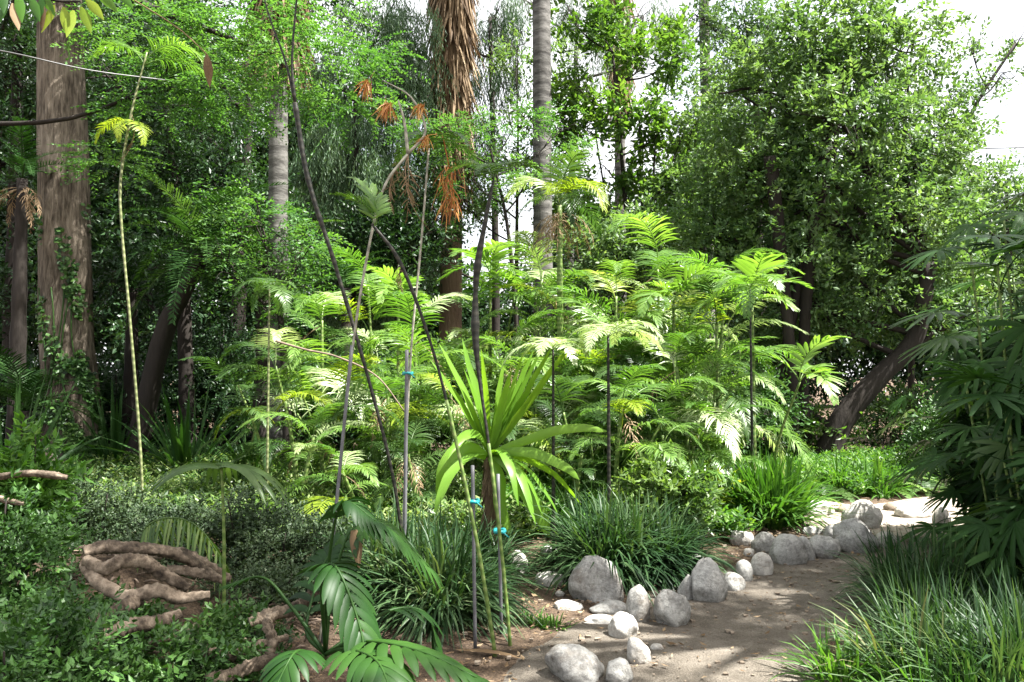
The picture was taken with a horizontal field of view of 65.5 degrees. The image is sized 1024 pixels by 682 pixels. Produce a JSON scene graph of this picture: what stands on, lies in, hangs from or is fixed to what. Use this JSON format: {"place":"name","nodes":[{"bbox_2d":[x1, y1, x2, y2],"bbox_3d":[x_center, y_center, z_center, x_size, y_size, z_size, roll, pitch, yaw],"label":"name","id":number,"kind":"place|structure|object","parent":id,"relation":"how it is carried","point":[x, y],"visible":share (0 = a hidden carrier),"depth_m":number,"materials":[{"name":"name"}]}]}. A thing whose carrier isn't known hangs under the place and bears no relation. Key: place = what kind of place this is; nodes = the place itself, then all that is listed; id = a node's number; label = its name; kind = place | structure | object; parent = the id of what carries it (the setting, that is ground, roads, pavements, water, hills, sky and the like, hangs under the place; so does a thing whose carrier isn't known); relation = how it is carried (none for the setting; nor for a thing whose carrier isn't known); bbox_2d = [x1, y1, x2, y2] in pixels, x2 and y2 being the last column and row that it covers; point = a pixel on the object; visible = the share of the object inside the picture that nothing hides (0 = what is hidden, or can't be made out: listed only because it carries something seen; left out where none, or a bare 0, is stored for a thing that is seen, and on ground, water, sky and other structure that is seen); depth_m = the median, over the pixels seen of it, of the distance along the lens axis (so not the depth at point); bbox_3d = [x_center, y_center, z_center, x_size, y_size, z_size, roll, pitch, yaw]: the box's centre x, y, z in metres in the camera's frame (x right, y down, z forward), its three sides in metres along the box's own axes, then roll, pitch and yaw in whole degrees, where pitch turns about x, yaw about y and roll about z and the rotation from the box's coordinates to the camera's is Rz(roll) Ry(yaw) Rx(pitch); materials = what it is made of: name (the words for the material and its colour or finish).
{"place":"outdoors","nodes":[
{"label":"outdoors","id":0,"kind":"place"},
{"bbox_2d":[0,0,132,37],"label":"hanging branch","id":1,"kind":"object","parent":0,"point":[41,15],"visible":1,"depth_m":3.34,"materials":[{"name":"green plant"}]},
{"bbox_2d":[0,0,1023,377],"label":"sky","id":2,"kind":"structure","parent":0,"point":[1007,15],"materials":[{"name":"white"}]},
{"bbox_2d":[51,378,994,681],"bbox_3d":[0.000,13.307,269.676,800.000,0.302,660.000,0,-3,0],"label":"ground","id":3,"kind":"structure","parent":0,"point":[493,670],"depth_m":5.04,"materials":[{"name":"soil"}]},
{"bbox_2d":[0,116,83,447],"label":"fan palm","id":4,"kind":"object","parent":3,"relation":"on","point":[18,324],"visible":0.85,"depth_m":11.97,"materials":[{"name":"brown plant"}]},
{"bbox_2d":[0,0,90,411],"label":"dark palm tree","id":5,"kind":"object","parent":3,"relation":"on","point":[16,61],"visible":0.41,"depth_m":14.46,"materials":[{"name":"brown plant"}]},
{"bbox_2d":[0,410,94,563],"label":"glossy shrub","id":6,"kind":"object","parent":3,"relation":"on","point":[24,457],"visible":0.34,"depth_m":5.83,"materials":[{"name":"green plant"}]},
{"bbox_2d":[0,0,102,463],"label":"great tree","id":7,"kind":"object","parent":3,"relation":"on","point":[60,90],"visible":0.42,"depth_m":12.85,"materials":[{"name":"brown plant"}]},
{"bbox_2d":[30,200,109,460],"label":"ivy","id":8,"kind":"object","parent":7,"relation":"attached to","point":[77,369],"visible":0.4,"depth_m":12.65,"materials":[{"name":"green plant"}]},
{"bbox_2d":[0,345,117,449],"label":"background palm","id":9,"kind":"object","parent":3,"relation":"on","point":[28,387],"visible":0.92,"depth_m":10.90,"materials":[{"name":"green plant"}]},
{"bbox_2d":[0,468,119,624],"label":"glossy shrub","id":10,"kind":"object","parent":3,"relation":"on","point":[21,550],"visible":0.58,"depth_m":4.15,"materials":[{"name":"green plant"}]},
{"bbox_2d":[0,575,169,681],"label":"glossy shrub","id":11,"kind":"object","parent":3,"relation":"on","point":[26,645],"visible":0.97,"depth_m":3.18,"materials":[{"name":"green plant"}]},
{"bbox_2d":[63,461,165,552],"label":"boxleaf shrub","id":12,"kind":"object","parent":3,"relation":"on","point":[121,506],"visible":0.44,"depth_m":6.50,"materials":[{"name":"green plant"}]},
{"bbox_2d":[91,233,176,442],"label":"background palm","id":13,"kind":"object","parent":3,"relation":"on","point":[128,385],"visible":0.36,"depth_m":13.89,"materials":[{"name":"green plant"}]},
{"bbox_2d":[93,36,216,501],"bbox_3d":[-3.261,-0.388,7.045,1.139,4.616,0.572,0,-3,0],"label":"ringed cane","id":14,"kind":"object","parent":3,"relation":"on","point":[117,133],"visible":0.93,"depth_m":7.05,"materials":[{"name":"green plant"}]},
{"bbox_2d":[98,490,235,579],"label":"boxleaf shrub","id":15,"kind":"object","parent":3,"relation":"on","point":[152,511],"visible":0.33,"depth_m":6.25,"materials":[{"name":"green plant"}]},
{"bbox_2d":[3,552,333,674],"bbox_3d":[-2.450,1.597,4.885,3.500,0.560,2.900,0,-3,0],"label":"earth mound","id":16,"kind":"object","parent":3,"relation":"on","point":[128,576],"visible":0.08,"depth_m":4.73,"materials":[{"name":"soil"}]},
{"bbox_2d":[79,563,209,604],"bbox_3d":[-1.829,1.196,3.927,0.644,0.220,0.187,0,-3,0],"label":"root","id":17,"kind":"object","parent":16,"relation":"on","point":[106,587],"visible":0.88,"depth_m":3.88,"materials":[{"name":"brown plant"}]},
{"bbox_2d":[81,553,190,591],"bbox_3d":[-1.883,1.170,3.996,0.509,0.233,0.127,1,-3,-19],"label":"root","id":18,"kind":"object","parent":17,"relation":"on","point":[156,569],"visible":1,"depth_m":3.96,"materials":[{"name":"brown plant"}]},
{"bbox_2d":[137,517,233,599],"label":"palm","id":19,"kind":"object","parent":16,"relation":"on","point":[199,533],"visible":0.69,"depth_m":4.83,"materials":[{"name":"green plant"}]},
{"bbox_2d":[179,588,304,681],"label":"glossy shrub","id":20,"kind":"object","parent":16,"relation":"on","point":[237,623],"visible":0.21,"depth_m":3.92,"materials":[{"name":"green plant"}]},
{"bbox_2d":[20,0,334,443],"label":"evergreen tree","id":21,"kind":"object","parent":3,"relation":"on","point":[184,325],"visible":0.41,"depth_m":14.06,"materials":[{"name":"green plant"}]},
{"bbox_2d":[67,375,296,483],"bbox_3d":[-4.947,1.323,11.436,2.892,1.807,3.036,-2,-3,33],"label":"sword plant","id":22,"kind":"object","parent":3,"relation":"on","point":[179,446],"visible":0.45,"depth_m":11.39,"materials":[{"name":"green plant"}]},
{"bbox_2d":[1,0,382,433],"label":"corner tree","id":23,"kind":"object","parent":3,"relation":"on","point":[104,9],"visible":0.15,"depth_m":18.15,"materials":[{"name":"green plant"}]},
{"bbox_2d":[110,600,279,681],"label":"glossy shrub","id":24,"kind":"object","parent":3,"relation":"on","point":[187,668],"visible":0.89,"depth_m":3.46,"materials":[{"name":"green plant"}]},
{"bbox_2d":[107,163,292,458],"bbox_3d":[-4.603,-0.123,11.850,2.706,4.614,2.813,1,-3,-25],"label":"leaning palm","id":25,"kind":"object","parent":3,"relation":"on","point":[150,385],"visible":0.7,"depth_m":11.98,"materials":[{"name":"green plant"}]},
{"bbox_2d":[96,298,317,449],"bbox_3d":[-5.831,0.787,15.298,4.845,3.214,4.323,1,-3,-29],"label":"shrub","id":26,"kind":"object","parent":3,"relation":"on","point":[205,346],"visible":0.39,"depth_m":14.96,"materials":[{"name":"green plant"}]},
{"bbox_2d":[0,0,430,210],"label":"feathery tree","id":27,"kind":"object","parent":3,"relation":"on","point":[182,16],"visible":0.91,"depth_m":9.89,"materials":[{"name":"green plant"}]},
{"bbox_2d":[144,461,291,613],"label":"seedling palm","id":28,"kind":"object","parent":3,"relation":"on","point":[250,474],"visible":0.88,"depth_m":4.23,"materials":[{"name":"green plant"}]},
{"bbox_2d":[169,477,314,576],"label":"boxleaf shrub","id":29,"kind":"object","parent":3,"relation":"on","point":[253,516],"visible":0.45,"depth_m":6.12,"materials":[{"name":"green plant"}]},
{"bbox_2d":[188,547,318,630],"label":"boxleaf shrub","id":30,"kind":"object","parent":3,"relation":"on","point":[280,579],"visible":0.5,"depth_m":5.05,"materials":[{"name":"green plant"}]},
{"bbox_2d":[179,327,341,485],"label":"cane palm","id":31,"kind":"object","parent":3,"relation":"on","point":[246,408],"visible":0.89,"depth_m":9.43,"materials":[{"name":"green plant"}]},
{"bbox_2d":[161,175,360,462],"bbox_3d":[-3.967,-0.197,12.083,3.247,4.631,2.801,0,-3,0],"label":"bushy tree","id":32,"kind":"object","parent":3,"relation":"on","point":[281,322],"visible":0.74,"depth_m":11.84,"materials":[{"name":"green plant"}]},
{"bbox_2d":[237,0,319,463],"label":"palm tree","id":33,"kind":"object","parent":3,"relation":"on","point":[278,161],"visible":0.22,"depth_m":12.39,"materials":[{"name":"grey plant"}]},
{"bbox_2d":[218,502,364,593],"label":"boxleaf shrub","id":34,"kind":"object","parent":3,"relation":"on","point":[302,530],"visible":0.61,"depth_m":5.82,"materials":[{"name":"green plant"}]},
{"bbox_2d":[50,444,551,538],"bbox_3d":[-3.160,1.732,10.064,7.124,0.498,6.200,0,-3,0],"label":"ground cover","id":35,"kind":"object","parent":3,"relation":"on","point":[169,487],"visible":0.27,"depth_m":9.13,"materials":[{"name":"green plant"}]},
{"bbox_2d":[232,291,387,491],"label":"cane palm","id":36,"kind":"object","parent":3,"relation":"on","point":[325,296],"visible":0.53,"depth_m":10.44,"materials":[{"name":"green plant"}]},
{"bbox_2d":[264,0,405,571],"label":"dark cane","id":37,"kind":"object","parent":3,"relation":"on","point":[306,170],"visible":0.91,"depth_m":5.43,"materials":[{"name":"brown plant"}]},
{"bbox_2d":[271,352,413,497],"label":"cane palm","id":38,"kind":"object","parent":3,"relation":"on","point":[341,381],"visible":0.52,"depth_m":9.07,"materials":[{"name":"green plant"}]},
{"bbox_2d":[218,497,489,681],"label":"pleated palm","id":39,"kind":"object","parent":3,"relation":"on","point":[364,656],"visible":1,"depth_m":3.19,"materials":[{"name":"green plant"}]},
{"bbox_2d":[261,0,459,372],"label":"weeping conifer","id":40,"kind":"object","parent":3,"relation":"on","point":[323,177],"visible":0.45,"depth_m":18.12,"materials":[{"name":"green plant"}]},
{"bbox_2d":[302,245,433,460],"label":"cane palm","id":41,"kind":"object","parent":3,"relation":"on","point":[373,276],"visible":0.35,"depth_m":12.15,"materials":[{"name":"green plant"}]},
{"bbox_2d":[319,71,435,640],"bbox_3d":[-0.842,0.047,5.057,0.723,3.616,0.296,1,-3,-13],"label":"tall cane","id":42,"kind":"object","parent":3,"relation":"on","point":[386,110],"visible":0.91,"depth_m":5.14,"materials":[{"name":"green plant"}]},
{"bbox_2d":[293,125,479,353],"bbox_3d":[-2.748,-1.220,17.591,4.110,6.950,2.951,0,-3,0],"label":"filler tree","id":43,"kind":"object","parent":3,"relation":"on","point":[402,240],"visible":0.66,"depth_m":17.31,"materials":[{"name":"green plant"}]},
{"bbox_2d":[314,357,458,512],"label":"cane palm","id":44,"kind":"object","parent":3,"relation":"on","point":[376,380],"visible":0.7,"depth_m":8.80,"materials":[{"name":"green plant"}]},
{"bbox_2d":[288,490,487,630],"bbox_3d":[-0.796,1.610,5.809,1.638,0.990,1.745,-2,-3,36],"label":"grass clump","id":45,"kind":"object","parent":3,"relation":"on","point":[371,545],"visible":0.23,"depth_m":5.53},
{"bbox_2d":[329,177,496,656],"bbox_3d":[-0.584,0.412,4.725,1.005,2.850,0.299,0,-3,0],"label":"green cane","id":46,"kind":"object","parent":3,"relation":"on","point":[373,201],"visible":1,"depth_m":4.71,"materials":[{"name":"green plant"}]},
{"bbox_2d":[342,402,483,526],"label":"cane palm","id":47,"kind":"object","parent":3,"relation":"on","point":[410,463],"visible":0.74,"depth_m":8.22,"materials":[{"name":"green plant"}]},
{"bbox_2d":[332,291,508,503],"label":"cane palm","id":48,"kind":"object","parent":3,"relation":"on","point":[401,324],"visible":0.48,"depth_m":9.34,"materials":[{"name":"green plant"}]},
{"bbox_2d":[392,125,478,525],"bbox_3d":[-0.569,0.151,5.634,0.662,3.367,0.656,0,-3,0],"label":"pale cane","id":49,"kind":"object","parent":3,"relation":"on","point":[437,142],"visible":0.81,"depth_m":5.73,"materials":[{"name":"green plant"}]},
{"bbox_2d":[333,499,549,651],"bbox_3d":[-0.527,1.617,5.398,1.594,1.019,1.911,0,-3,0],"label":"grass clump","id":50,"kind":"object","parent":3,"relation":"on","point":[448,564],"visible":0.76,"depth_m":5.12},
{"bbox_2d":[380,352,512,505],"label":"cane palm","id":51,"kind":"object","parent":3,"relation":"on","point":[460,419],"visible":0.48,"depth_m":8.86,"materials":[{"name":"green plant"}]},
{"bbox_2d":[421,0,486,392],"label":"palm tree","id":52,"kind":"object","parent":3,"relation":"on","point":[457,24],"visible":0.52,"depth_m":18.89,"materials":[{"name":"brown plant"}]},
{"bbox_2d":[377,0,532,356],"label":"weeping conifer","id":53,"kind":"object","parent":3,"relation":"on","point":[492,90],"visible":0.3,"depth_m":22.09,"materials":[{"name":"green plant"}]},
{"bbox_2d":[410,271,533,473],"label":"cane palm","id":54,"kind":"object","parent":3,"relation":"on","point":[450,345],"visible":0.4,"depth_m":11.65,"materials":[{"name":"green plant"}]},
{"bbox_2d":[432,238,536,406],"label":"broad palm","id":55,"kind":"object","parent":3,"relation":"on","point":[496,258],"visible":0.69,"depth_m":12.44,"materials":[{"name":"green plant"}]},
{"bbox_2d":[377,98,602,352],"bbox_3d":[-0.555,-1.343,15.359,4.474,7.106,2.653,0,-3,11],"label":"thin leaf tree","id":56,"kind":"object","parent":3,"relation":"on","point":[461,129],"visible":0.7,"depth_m":15.36,"materials":[{"name":"green plant"}]},
{"bbox_2d":[444,157,544,645],"bbox_3d":[-0.090,0.352,4.952,0.555,2.991,0.464,2,-3,-31],"label":"swollen cane","id":57,"kind":"object","parent":3,"relation":"on","point":[496,168],"visible":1,"depth_m":4.88,"materials":[{"name":"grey plant"}]},
{"bbox_2d":[0,0,1023,409],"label":"wood","id":58,"kind":"object","parent":3,"relation":"on","point":[110,330],"visible":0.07,"depth_m":34.25,"materials":[{"name":"green plant"}]},
{"bbox_2d":[431,339,606,550],"bbox_3d":[0.050,1.029,6.945,1.561,2.147,0.907,0,-3,0],"label":"strap leaf plant","id":59,"kind":"object","parent":3,"relation":"on","point":[510,409],"visible":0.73,"depth_m":7.04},
{"bbox_2d":[455,305,592,484],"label":"cane palm","id":60,"kind":"object","parent":3,"relation":"on","point":[510,367],"visible":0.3,"depth_m":10.35,"materials":[{"name":"green plant"}]},
{"bbox_2d":[426,17,623,325],"bbox_3d":[0.232,-2.744,19.101,5.005,10.187,2.788,0,-3,0],"label":"filler tree","id":61,"kind":"object","parent":3,"relation":"on","point":[503,56],"visible":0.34,"depth_m":19.14,"materials":[{"name":"green plant"}]},
{"bbox_2d":[454,230,630,477],"bbox_3d":[0.449,0.279,12.053,2.618,3.578,2.833,0,-3,0],"label":"cane palm","id":62,"kind":"object","parent":3,"relation":"on","point":[540,296],"visible":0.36,"depth_m":11.76,"materials":[{"name":"green plant"}]},
{"bbox_2d":[532,0,552,416],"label":"palm tree","id":63,"kind":"object","parent":3,"relation":"on","point":[541,14],"visible":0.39,"depth_m":17.08,"materials":[{"name":"grey plant"}]},
{"bbox_2d":[504,149,609,460],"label":"tree","id":64,"kind":"object","parent":3,"relation":"on","point":[565,180],"visible":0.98,"depth_m":11.00,"materials":[{"name":"green plant"}]},
{"bbox_2d":[545,644,604,681],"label":"stone","id":65,"kind":"object","parent":3,"relation":"on","point":[571,663],"visible":1,"depth_m":4.18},
{"bbox_2d":[505,374,677,499],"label":"cane palm","id":66,"kind":"object","parent":3,"relation":"on","point":[594,418],"visible":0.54,"depth_m":8.89,"materials":[{"name":"green plant"}]},
{"bbox_2d":[493,0,699,346],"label":"streamer tree","id":67,"kind":"object","parent":3,"relation":"on","point":[562,17],"visible":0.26,"depth_m":24.36,"materials":[{"name":"green plant"}]},
{"bbox_2d":[519,259,702,467],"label":"cane palm","id":68,"kind":"object","parent":3,"relation":"on","point":[601,275],"visible":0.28,"depth_m":11.00,"materials":[{"name":"green plant"}]},
{"bbox_2d":[506,475,724,605],"bbox_3d":[0.771,1.626,6.340,1.696,1.048,1.843,3,-4,-45],"label":"grass clump","id":69,"kind":"object","parent":3,"relation":"on","point":[606,535],"visible":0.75,"depth_m":6.14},
{"bbox_2d":[567,319,665,506],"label":"slender palm","id":70,"kind":"object","parent":3,"relation":"on","point":[609,330],"visible":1,"depth_m":6.87,"materials":[{"name":"plant"}]},
{"bbox_2d":[526,0,717,439],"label":"leafy tree","id":71,"kind":"object","parent":3,"relation":"on","point":[599,15],"visible":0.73,"depth_m":18.13,"materials":[{"name":"green plant"}]},
{"bbox_2d":[531,287,713,472],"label":"cane palm","id":72,"kind":"object","parent":3,"relation":"on","point":[625,339],"visible":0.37,"depth_m":10.30,"materials":[{"name":"green plant"}]},
{"bbox_2d":[546,351,712,486],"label":"cane palm","id":73,"kind":"object","parent":3,"relation":"on","point":[614,367],"visible":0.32,"depth_m":9.76,"materials":[{"name":"green plant"}]},
{"bbox_2d":[530,32,748,327],"bbox_3d":[3.232,-2.376,17.175,5.333,9.264,3.412,1,-3,-22],"label":"filler tree","id":74,"kind":"object","parent":3,"relation":"on","point":[610,241],"visible":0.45,"depth_m":17.05,"materials":[{"name":"green plant"}]},
{"bbox_2d":[504,448,789,536],"bbox_3d":[1.693,1.764,10.252,3.859,0.461,5.744,0,-3,0],"label":"ground cover","id":75,"kind":"object","parent":3,"relation":"on","point":[737,516],"visible":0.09,"depth_m":8.09,"materials":[{"name":"green plant"}]},
{"bbox_2d":[560,364,763,509],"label":"cane palm","id":76,"kind":"object","parent":3,"relation":"on","point":[634,445],"visible":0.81,"depth_m":8.21,"materials":[{"name":"green plant"}]},
{"bbox_2d":[585,211,745,450],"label":"cane palm","id":77,"kind":"object","parent":3,"relation":"on","point":[657,259],"visible":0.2,"depth_m":12.12,"materials":[{"name":"green plant"}]},
{"bbox_2d":[611,438,731,550],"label":"variegated shrub","id":78,"kind":"object","parent":3,"relation":"on","point":[665,477],"visible":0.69,"depth_m":7.34,"materials":[{"name":"green plant"}]},
{"bbox_2d":[627,262,732,458],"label":"broad palm","id":79,"kind":"object","parent":3,"relation":"on","point":[674,285],"visible":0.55,"depth_m":10.52,"materials":[{"name":"green plant"}]},
{"bbox_2d":[590,329,779,507],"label":"cane palm","id":80,"kind":"object","parent":3,"relation":"on","point":[733,444],"visible":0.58,"depth_m":9.25,"materials":[{"name":"green plant"}]},
{"bbox_2d":[617,488,752,592],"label":"grass clump","id":81,"kind":"object","parent":3,"relation":"on","point":[681,540],"visible":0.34,"depth_m":6.32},
{"bbox_2d":[634,273,808,472],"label":"cane palm","id":82,"kind":"object","parent":3,"relation":"on","point":[745,423],"visible":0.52,"depth_m":9.89,"materials":[{"name":"green plant"}]},
{"bbox_2d":[657,0,795,423],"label":"blue green tree","id":83,"kind":"object","parent":3,"relation":"on","point":[707,16],"visible":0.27,"depth_m":22.22,"materials":[{"name":"green plant"}]},
{"bbox_2d":[650,246,813,482],"bbox_3d":[3.078,0.422,11.079,2.110,3.365,2.270,-1,-3,29],"label":"cane palm","id":84,"kind":"object","parent":3,"relation":"on","point":[756,348],"visible":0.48,"depth_m":10.89,"materials":[{"name":"green plant"}]},
{"bbox_2d":[691,353,817,456],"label":"shrub","id":85,"kind":"object","parent":3,"relation":"on","point":[766,392],"visible":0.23,"depth_m":13.02,"materials":[{"name":"green plant"}]},
{"bbox_2d":[704,265,804,463],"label":"slender palm","id":86,"kind":"object","parent":3,"relation":"on","point":[752,290],"visible":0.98,"depth_m":8.75,"materials":[{"name":"plant"}]},
{"bbox_2d":[689,251,849,472],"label":"broad palm","id":87,"kind":"object","parent":3,"relation":"on","point":[747,265],"visible":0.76,"depth_m":9.43,"materials":[{"name":"green plant"}]},
{"bbox_2d":[708,443,868,535],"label":"grass clump","id":88,"kind":"object","parent":3,"relation":"on","point":[764,486],"visible":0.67,"depth_m":8.30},
{"bbox_2d":[637,0,1022,456],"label":"olive green tree","id":89,"kind":"object","parent":3,"relation":"on","point":[816,108],"visible":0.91,"depth_m":14.01,"materials":[{"name":"green plant"}]},
{"bbox_2d":[728,443,956,494],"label":"ground cover","id":90,"kind":"object","parent":3,"relation":"on","point":[902,461],"visible":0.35,"depth_m":11.91,"materials":[{"name":"green plant"}]},
{"bbox_2d":[805,448,925,499],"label":"grass clump","id":91,"kind":"object","parent":3,"relation":"on","point":[877,467],"visible":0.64,"depth_m":10.58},
{"bbox_2d":[759,614,1023,681],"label":"green grass","id":92,"kind":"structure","parent":3,"relation":"on","point":[822,651],"depth_m":3.96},
{"bbox_2d":[846,375,939,449],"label":"shrub","id":93,"kind":"object","parent":3,"relation":"on","point":[871,409],"visible":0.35,"depth_m":14.64,"materials":[{"name":"green plant"}]},
{"bbox_2d":[796,507,1023,681],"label":"dark grass","id":94,"kind":"structure","parent":3,"relation":"on","point":[969,601],"depth_m":4.11,"materials":[{"name":"plant"}]},
{"bbox_2d":[875,295,1023,548],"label":"lady palm","id":95,"kind":"object","parent":3,"relation":"on","point":[927,526],"visible":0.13,"depth_m":7.56,"materials":[{"name":"green plant"}]},
{"bbox_2d":[888,234,1023,577],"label":"lady palm","id":96,"kind":"object","parent":3,"relation":"on","point":[995,448],"visible":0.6,"depth_m":5.77,"materials":[{"name":"green plant"}]},
{"bbox_2d":[891,16,1023,409],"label":"sparse tree","id":97,"kind":"object","parent":3,"relation":"on","point":[1010,53],"visible":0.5,"depth_m":18.25,"materials":[{"name":"green plant"}]},
{"bbox_2d":[896,192,1023,519],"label":"lady palm","id":98,"kind":"object","parent":3,"relation":"on","point":[937,345],"visible":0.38,"depth_m":6.92,"materials":[{"name":"green plant"}]},
{"bbox_2d":[906,359,1023,595],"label":"lady palm","id":99,"kind":"object","parent":3,"relation":"on","point":[991,530],"visible":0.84,"depth_m":5.14,"materials":[{"name":"green plant"}]},
{"bbox_2d":[911,146,1023,332],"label":"tree","id":100,"kind":"object","parent":3,"relation":"on","point":[1018,262],"visible":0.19,"depth_m":16.83,"materials":[{"name":"green plant"}]},
{"bbox_2d":[924,287,1023,519],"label":"dark bush","id":101,"kind":"object","parent":3,"relation":"on","point":[963,418],"visible":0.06,"depth_m":7.64,"materials":[{"name":"green plant"}]},
{"bbox_2d":[503,524,970,681],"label":"path","id":102,"kind":"structure","parent":0,"point":[718,640],"depth_m":4.91,"materials":[{"name":"soil"}]},
{"bbox_2d":[568,555,623,602],"bbox_3d":[0.604,1.752,5.759,0.404,0.408,0.301,0,-3,0],"label":"stone","id":103,"kind":"object","parent":102,"relation":"on","point":[585,583],"visible":0.79,"depth_m":5.64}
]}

